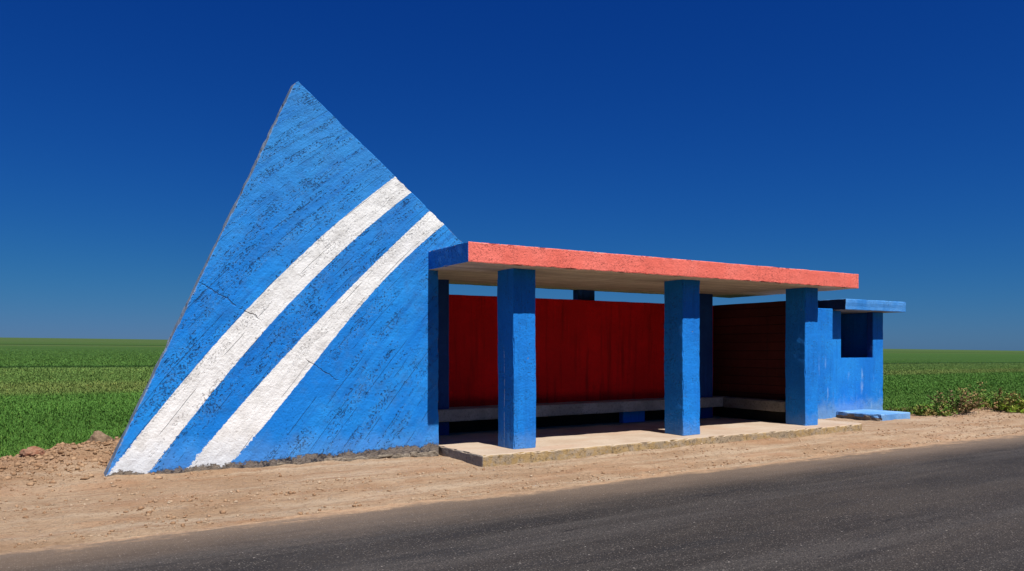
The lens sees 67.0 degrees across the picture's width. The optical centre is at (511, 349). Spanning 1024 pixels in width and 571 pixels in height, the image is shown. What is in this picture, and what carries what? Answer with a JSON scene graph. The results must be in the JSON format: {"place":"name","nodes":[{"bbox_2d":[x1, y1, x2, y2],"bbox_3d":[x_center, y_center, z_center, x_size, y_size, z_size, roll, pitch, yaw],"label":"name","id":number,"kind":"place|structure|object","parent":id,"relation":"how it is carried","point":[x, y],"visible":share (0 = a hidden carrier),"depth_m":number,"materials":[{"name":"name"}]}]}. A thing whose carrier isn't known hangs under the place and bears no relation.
{"place":"outdoors","nodes":[
{"label":"outdoors","id":0,"kind":"place"},
{"bbox_2d":[0,433,1023,570],"bbox_3d":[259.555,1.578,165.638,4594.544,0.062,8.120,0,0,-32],"label":"road","id":1,"kind":"structure","parent":0,"point":[952,505],"depth_m":6.71,"materials":[{"name":"grey asphalt"}]},
{"bbox_2d":[0,337,1023,552],"bbox_3d":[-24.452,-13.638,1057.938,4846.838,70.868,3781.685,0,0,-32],"label":"ground","id":2,"kind":"structure","parent":0,"point":[57,525],"depth_m":9.23,"materials":[{"name":"beige soil"}]},
{"bbox_2d":[19,446,44,456],"bbox_3d":[-5.855,1.260,9.453,0.244,0.165,0.256,0,0,30],"label":"rock","id":3,"kind":"object","parent":2,"relation":"on","point":[32,451],"visible":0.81,"depth_m":9.38,"materials":[{"name":"stone"}]},
{"bbox_2d":[85,431,114,442],"bbox_3d":[-5.489,1.230,10.294,0.267,0.304,0.274,0,0,21],"label":"rock","id":4,"kind":"object","parent":2,"relation":"on","point":[100,436],"visible":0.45,"depth_m":10.24,"materials":[{"name":"grey stone"}]},
{"bbox_2d":[104,81,461,476],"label":"triangular wall","id":5,"kind":"structure","parent":2,"relation":"on","point":[305,330],"depth_m":10.15,"materials":[{"name":"paint"}]},
{"bbox_2d":[0,411,1023,547],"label":"soil crumbs","id":6,"kind":"object","parent":2,"relation":"on","point":[225,500],"visible":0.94,"depth_m":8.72,"materials":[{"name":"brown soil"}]},
{"bbox_2d":[0,348,1023,457],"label":"grass","id":7,"kind":"structure","parent":2,"relation":"on","point":[34,425],"depth_m":27.31,"materials":[{"name":"green plant"}]},
{"bbox_2d":[0,407,1023,513],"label":"dirt clods","id":8,"kind":"object","parent":2,"relation":"on","point":[38,465],"visible":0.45,"depth_m":9.28,"materials":[{"name":"soil"}]},
{"bbox_2d":[428,241,861,466],"bbox_3d":[2.232,0.125,13.699,8.589,3.081,3.204,0,0,-32],"label":"bus shelter","id":9,"kind":"object","parent":2,"relation":"on","point":[525,375],"visible":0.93,"depth_m":13.53,"materials":[{"name":"paint"}]},
{"bbox_2d":[817,299,909,420],"bbox_3d":[6.757,0.258,17.599,5.179,2.772,2.956,0,0,-32],"label":"kiosk","id":10,"kind":"object","parent":2,"relation":"on","point":[850,360],"visible":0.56,"depth_m":17.74,"materials":[{"name":"blue paint"}]},
{"bbox_2d":[912,402,931,415],"bbox_3d":[9.512,1.395,17.904,0.382,0.356,0.554,0,0,40],"label":"weed clump","id":11,"kind":"object","parent":2,"relation":"on","point":[924,411],"visible":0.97,"depth_m":17.84,"materials":[{"name":"green plant"}]},
{"bbox_2d":[916,401,960,415],"bbox_3d":[9.917,1.391,18.000,0.916,0.367,0.976,0,0,-32],"label":"weed clump","id":12,"kind":"object","parent":2,"relation":"on","point":[944,411],"visible":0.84,"depth_m":17.97,"materials":[{"name":"green plant"}]},
{"bbox_2d":[884,401,1019,414],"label":"weeds","id":13,"kind":"object","parent":2,"relation":"on","point":[907,409],"visible":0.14,"depth_m":18.81,"materials":[{"name":"green plant"}]},
{"bbox_2d":[929,387,988,413],"bbox_3d":[10.655,1.210,18.573,1.197,0.644,1.258,0,0,-32],"label":"weed clump","id":14,"kind":"object","parent":2,"relation":"on","point":[967,406],"visible":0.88,"depth_m":18.41,"materials":[{"name":"green plant"}]},
{"bbox_2d":[958,381,993,401],"bbox_3d":[11.916,1.175,19.901,0.709,0.798,0.876,0,0,-32],"label":"weed clump","id":15,"kind":"object","parent":2,"relation":"on","point":[976,390],"visible":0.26,"depth_m":19.86,"materials":[{"name":"plant"}]},
{"bbox_2d":[967,385,1023,410],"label":"weed clump","id":16,"kind":"object","parent":2,"relation":"on","point":[996,398],"visible":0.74,"depth_m":18.95,"materials":[{"name":"green plant"}]},
{"bbox_2d":[983,397,1023,412],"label":"weed clump","id":17,"kind":"object","parent":2,"relation":"on","point":[1019,409],"visible":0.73,"depth_m":18.81,"materials":[{"name":"green plant"}]},
{"bbox_2d":[0,0,1023,350],"label":"sky","id":18,"kind":"structure","parent":0,"point":[879,141],"materials":[{"name":"blue"}]}
]}

